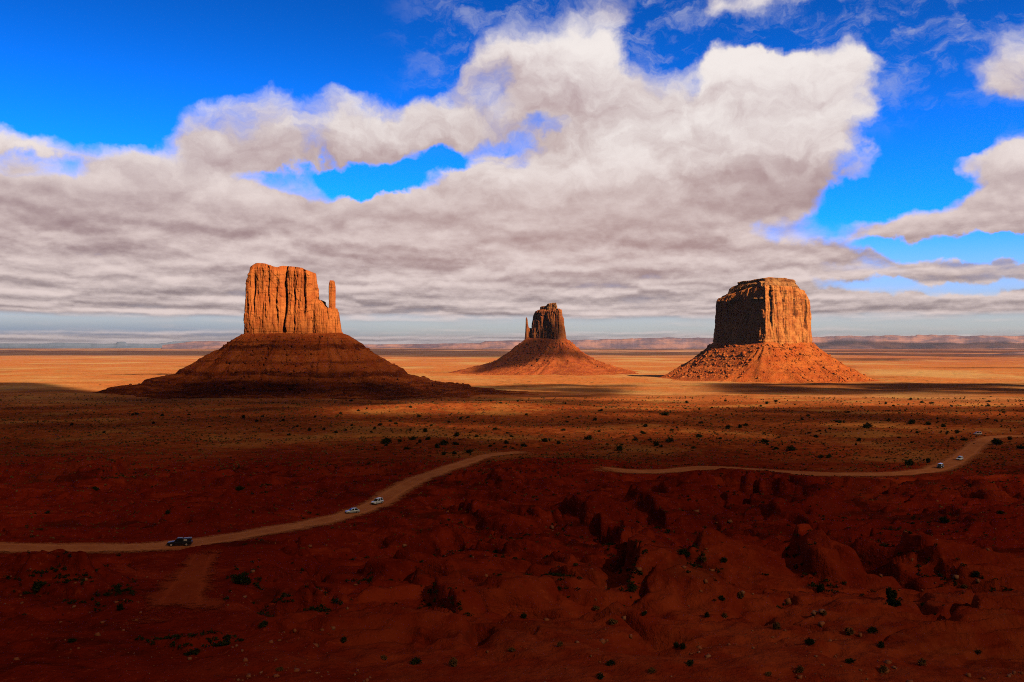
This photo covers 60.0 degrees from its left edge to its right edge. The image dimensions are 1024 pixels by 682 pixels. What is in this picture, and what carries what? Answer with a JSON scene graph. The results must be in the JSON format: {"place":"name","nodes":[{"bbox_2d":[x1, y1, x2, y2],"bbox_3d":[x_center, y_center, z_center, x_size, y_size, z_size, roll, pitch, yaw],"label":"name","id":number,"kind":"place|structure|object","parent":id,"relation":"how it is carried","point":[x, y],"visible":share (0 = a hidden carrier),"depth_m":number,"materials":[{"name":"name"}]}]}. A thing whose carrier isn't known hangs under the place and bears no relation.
{"place":"outdoors","nodes":[
{"label":"outdoors","id":0,"kind":"place"},
{"bbox_2d":[125,550,225,624],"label":"dirt track","id":1,"kind":"structure","parent":0,"point":[188,586],"depth_m":165.78,"materials":[{"name":"brown soil"}]},
{"bbox_2d":[0,451,530,552],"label":"dirt road","id":2,"kind":"structure","parent":0,"point":[393,493],"depth_m":239.50,"materials":[{"name":"brown soil"}]},
{"bbox_2d":[166,537,192,545],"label":"suv","id":3,"kind":"object","parent":2,"relation":"on","point":[186,541],"visible":1,"depth_m":212.60,"materials":[{"name":"black paint"}]},
{"bbox_2d":[345,508,359,513],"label":"parked car","id":4,"kind":"object","parent":2,"relation":"on","point":[352,510],"visible":1,"depth_m":271.63,"materials":[{"name":"silver metal"}]},
{"bbox_2d":[371,497,383,504],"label":"passenger car","id":5,"kind":"object","parent":2,"relation":"on","point":[377,500],"visible":1,"depth_m":288.57,"materials":[{"name":"white paint"}]},
{"bbox_2d":[0,348,1023,681],"bbox_3d":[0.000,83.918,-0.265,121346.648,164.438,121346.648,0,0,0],"label":"ground","id":6,"kind":"structure","parent":0,"point":[952,634],"depth_m":255.85,"materials":[{"name":"soil"}]},
{"bbox_2d":[31,579,44,591],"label":"juniper shrub","id":7,"kind":"object","parent":6,"relation":"on","point":[37,587],"visible":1,"depth_m":163.35,"materials":[{"name":"green plant"}]},
{"bbox_2d":[0,341,190,347],"bbox_3d":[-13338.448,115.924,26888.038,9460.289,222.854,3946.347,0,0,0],"label":"distant mesa","id":8,"kind":"structure","parent":6,"relation":"on","point":[72,345],"depth_m":25755.34,"materials":[{"name":"stone"}]},
{"bbox_2d":[116,603,124,610],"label":"juniper shrub","id":9,"kind":"object","parent":6,"relation":"on","point":[119,607],"visible":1,"depth_m":148.29,"materials":[{"name":"green plant"}]},
{"bbox_2d":[184,648,199,656],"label":"juniper shrub","id":10,"kind":"object","parent":6,"relation":"on","point":[192,652],"visible":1,"depth_m":124.63,"materials":[{"name":"green plant"}]},
{"bbox_2d":[162,341,229,348],"bbox_3d":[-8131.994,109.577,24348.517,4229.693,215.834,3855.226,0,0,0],"label":"distant mesa","id":11,"kind":"structure","parent":6,"relation":"on","point":[203,345],"depth_m":23177.47,"materials":[{"name":"stone"}]},
{"bbox_2d":[231,572,250,584],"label":"juniper shrub","id":12,"kind":"object","parent":6,"relation":"on","point":[238,579],"visible":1,"depth_m":167.98,"materials":[{"name":"green plant"}]},
{"bbox_2d":[258,620,267,627],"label":"juniper shrub","id":13,"kind":"object","parent":6,"relation":"on","point":[261,624],"visible":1,"depth_m":136.04,"materials":[{"name":"green plant"}]},
{"bbox_2d":[91,263,538,399],"bbox_3d":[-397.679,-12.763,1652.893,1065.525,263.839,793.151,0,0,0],"label":"sandstone butte","id":14,"kind":"object","parent":6,"relation":"on","point":[293,341],"visible":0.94,"depth_m":1575.41,"materials":[{"name":"brown stone"}]},
{"bbox_2d":[380,437,391,443],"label":"juniper shrub","id":15,"kind":"object","parent":6,"relation":"on","point":[386,440],"visible":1,"depth_m":507.96,"materials":[{"name":"green plant"}]},
{"bbox_2d":[409,657,421,664],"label":"juniper shrub","id":16,"kind":"object","parent":6,"relation":"on","point":[415,660],"visible":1,"depth_m":121.65,"materials":[{"name":"green plant"}]},
{"bbox_2d":[363,340,522,348],"bbox_3d":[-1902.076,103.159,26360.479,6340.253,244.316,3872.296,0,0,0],"label":"distant mesa","id":17,"kind":"structure","parent":6,"relation":"on","point":[507,344],"depth_m":25196.59,"materials":[{"name":"brown stone"}]},
{"bbox_2d":[439,439,448,444],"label":"juniper shrub","id":18,"kind":"object","parent":6,"relation":"on","point":[443,442],"visible":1,"depth_m":501.73,"materials":[{"name":"green plant"}]},
{"bbox_2d":[449,657,457,666],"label":"dry bush","id":19,"kind":"object","parent":6,"relation":"on","point":[453,661],"visible":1,"depth_m":120.03,"materials":[{"name":"plant"}]},
{"bbox_2d":[3,458,1015,650],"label":"scrub","id":20,"kind":"object","parent":6,"relation":"on","point":[632,586],"visible":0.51,"depth_m":166.40,"materials":[{"name":"green plant"}]},
{"bbox_2d":[0,393,1023,558],"bbox_3d":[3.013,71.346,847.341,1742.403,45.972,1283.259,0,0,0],"label":"sagebrush","id":21,"kind":"object","parent":6,"relation":"on","point":[588,428],"visible":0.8,"depth_m":584.54,"materials":[{"name":"green plant"}]},
{"bbox_2d":[0,397,1023,498],"bbox_3d":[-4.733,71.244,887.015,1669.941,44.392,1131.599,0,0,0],"label":"scrub","id":22,"kind":"object","parent":6,"relation":"on","point":[1003,464],"visible":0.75,"depth_m":486.04,"materials":[{"name":"green plant"}]},
{"bbox_2d":[0,457,1023,681],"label":"loose stones","id":23,"kind":"object","parent":6,"relation":"on","point":[820,624],"visible":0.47,"depth_m":132.61,"materials":[{"name":"red stone"}]},
{"bbox_2d":[448,303,638,375],"bbox_3d":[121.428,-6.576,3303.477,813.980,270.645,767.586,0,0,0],"label":"sandstone butte","id":24,"kind":"object","parent":6,"relation":"on","point":[545,346],"visible":1,"depth_m":3212.38,"materials":[{"name":"brown stone"}]},
{"bbox_2d":[584,435,593,439],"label":"juniper shrub","id":25,"kind":"object","parent":6,"relation":"on","point":[588,437],"visible":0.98,"depth_m":568.25,"materials":[{"name":"green plant"}]},
{"bbox_2d":[596,672,604,679],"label":"juniper shrub","id":26,"kind":"object","parent":6,"relation":"on","point":[599,675],"visible":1,"depth_m":112.78,"materials":[{"name":"green plant"}]},
{"bbox_2d":[605,659,615,665],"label":"juniper shrub","id":27,"kind":"object","parent":6,"relation":"on","point":[611,662],"visible":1,"depth_m":119.02,"materials":[{"name":"green plant"}]},
{"bbox_2d":[609,618,617,624],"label":"dry bush","id":28,"kind":"object","parent":6,"relation":"on","point":[613,620],"visible":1,"depth_m":139.36,"materials":[{"name":"plant"}]},
{"bbox_2d":[570,337,712,348],"bbox_3d":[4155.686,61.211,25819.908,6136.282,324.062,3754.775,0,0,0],"label":"distant mesa","id":29,"kind":"structure","parent":6,"relation":"on","point":[667,343],"depth_m":24679.23,"materials":[{"name":"brown stone"}]},
{"bbox_2d":[648,667,655,672],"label":"dry bush","id":30,"kind":"object","parent":6,"relation":"on","point":[651,670],"visible":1,"depth_m":114.68,"materials":[{"name":"plant"}]},
{"bbox_2d":[665,437,673,442],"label":"juniper shrub","id":31,"kind":"object","parent":6,"relation":"on","point":[669,439],"visible":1,"depth_m":523.06,"materials":[{"name":"green plant"}]},
{"bbox_2d":[679,642,686,649],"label":"juniper shrub","id":32,"kind":"object","parent":6,"relation":"on","point":[683,646],"visible":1,"depth_m":131.75,"materials":[{"name":"green plant"}]},
{"bbox_2d":[677,548,690,556],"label":"juniper shrub","id":33,"kind":"object","parent":6,"relation":"on","point":[683,551],"visible":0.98,"depth_m":174.12,"materials":[{"name":"green plant"}]},
{"bbox_2d":[686,659,693,666],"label":"juniper shrub","id":34,"kind":"object","parent":6,"relation":"on","point":[690,662],"visible":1,"depth_m":118.16,"materials":[{"name":"green plant"}]},
{"bbox_2d":[720,556,727,562],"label":"juniper shrub","id":35,"kind":"object","parent":6,"relation":"on","point":[724,559],"visible":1,"depth_m":173.24,"materials":[{"name":"green plant"}]},
{"bbox_2d":[737,591,744,598],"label":"dry bush","id":36,"kind":"object","parent":6,"relation":"on","point":[739,595],"visible":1,"depth_m":155.96,"materials":[{"name":"plant"}]},
{"bbox_2d":[658,277,878,382],"bbox_3d":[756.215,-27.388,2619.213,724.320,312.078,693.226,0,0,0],"label":"sandstone butte","id":37,"kind":"object","parent":6,"relation":"on","point":[762,331],"visible":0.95,"depth_m":2519.15,"materials":[{"name":"orange stone"}]},
{"bbox_2d":[772,622,782,628],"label":"dry bush","id":38,"kind":"object","parent":6,"relation":"on","point":[776,625],"visible":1,"depth_m":139.02,"materials":[{"name":"plant"}]},
{"bbox_2d":[786,445,796,450],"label":"juniper shrub","id":39,"kind":"object","parent":6,"relation":"on","point":[789,448],"visible":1,"depth_m":470.49,"materials":[{"name":"green plant"}]},
{"bbox_2d":[795,664,804,672],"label":"dry bush","id":40,"kind":"object","parent":6,"relation":"on","point":[799,668],"visible":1,"depth_m":116.33,"materials":[{"name":"plant"}]},
{"bbox_2d":[804,637,815,644],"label":"juniper shrub","id":41,"kind":"object","parent":6,"relation":"on","point":[809,641],"visible":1,"depth_m":127.42,"materials":[{"name":"green plant"}]},
{"bbox_2d":[816,583,826,591],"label":"juniper shrub","id":42,"kind":"object","parent":6,"relation":"on","point":[820,587],"visible":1,"depth_m":166.10,"materials":[{"name":"green plant"}]},
{"bbox_2d":[844,627,854,635],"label":"dry bush","id":43,"kind":"object","parent":6,"relation":"on","point":[850,631],"visible":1,"depth_m":136.12,"materials":[{"name":"plant"}]},
{"bbox_2d":[844,658,855,663],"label":"juniper shrub","id":44,"kind":"object","parent":6,"relation":"on","point":[847,660],"visible":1,"depth_m":121.66,"materials":[{"name":"green plant"}]},
{"bbox_2d":[861,422,872,427],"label":"juniper shrub","id":45,"kind":"object","parent":6,"relation":"on","point":[867,425],"visible":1,"depth_m":655.60,"materials":[{"name":"green plant"}]},
{"bbox_2d":[866,626,877,633],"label":"juniper shrub","id":46,"kind":"object","parent":6,"relation":"on","point":[871,629],"visible":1,"depth_m":135.61,"materials":[{"name":"green plant"}]},
{"bbox_2d":[876,641,884,647],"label":"juniper shrub","id":47,"kind":"object","parent":6,"relation":"on","point":[880,644],"visible":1,"depth_m":129.49,"materials":[{"name":"green plant"}]},
{"bbox_2d":[878,664,888,672],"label":"dry bush","id":48,"kind":"object","parent":6,"relation":"on","point":[883,668],"visible":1,"depth_m":118.60,"materials":[{"name":"plant"}]},
{"bbox_2d":[885,586,901,606],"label":"juniper tree","id":49,"kind":"object","parent":6,"relation":"on","point":[891,596],"visible":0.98,"depth_m":152.71,"materials":[{"name":"green plant"}]},
{"bbox_2d":[904,459,914,465],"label":"juniper shrub","id":50,"kind":"object","parent":6,"relation":"on","point":[909,462],"visible":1,"depth_m":398.49,"materials":[{"name":"green plant"}]},
{"bbox_2d":[812,335,1023,348],"bbox_3d":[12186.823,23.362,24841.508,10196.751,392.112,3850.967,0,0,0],"label":"distant mesa","id":51,"kind":"structure","parent":6,"relation":"on","point":[923,342],"depth_m":23678.33,"materials":[{"name":"stone"}]},
{"bbox_2d":[917,658,925,665],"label":"dry bush","id":52,"kind":"object","parent":6,"relation":"on","point":[922,661],"visible":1,"depth_m":123.68,"materials":[{"name":"plant"}]},
{"bbox_2d":[939,516,949,522],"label":"juniper shrub","id":53,"kind":"object","parent":6,"relation":"on","point":[944,519],"visible":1,"depth_m":271.47,"materials":[{"name":"green plant"}]},
{"bbox_2d":[970,570,979,577],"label":"juniper shrub","id":54,"kind":"object","parent":6,"relation":"on","point":[976,573],"visible":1,"depth_m":171.70,"materials":[{"name":"green plant"}]},
{"bbox_2d":[991,437,1002,444],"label":"juniper shrub","id":55,"kind":"object","parent":6,"relation":"on","point":[996,441],"visible":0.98,"depth_m":514.99,"materials":[{"name":"green plant"}]},
{"bbox_2d":[989,352,1023,354],"bbox_3d":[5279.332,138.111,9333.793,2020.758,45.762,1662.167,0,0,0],"label":"distant mesa","id":56,"kind":"structure","parent":6,"relation":"on","point":[1017,353],"depth_m":9331.70,"materials":[{"name":"brown stone"}]},
{"bbox_2d":[0,0,1023,343],"label":"sky","id":57,"kind":"structure","parent":0,"point":[457,171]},
{"bbox_2d":[596,435,1023,476],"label":"dirt road","id":58,"kind":"structure","parent":0,"point":[967,451],"depth_m":378.71,"materials":[{"name":"brown soil"}]},
{"bbox_2d":[936,463,943,467],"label":"passenger van","id":59,"kind":"object","parent":58,"relation":"on","point":[940,465],"visible":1,"depth_m":389.59,"materials":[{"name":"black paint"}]}
]}

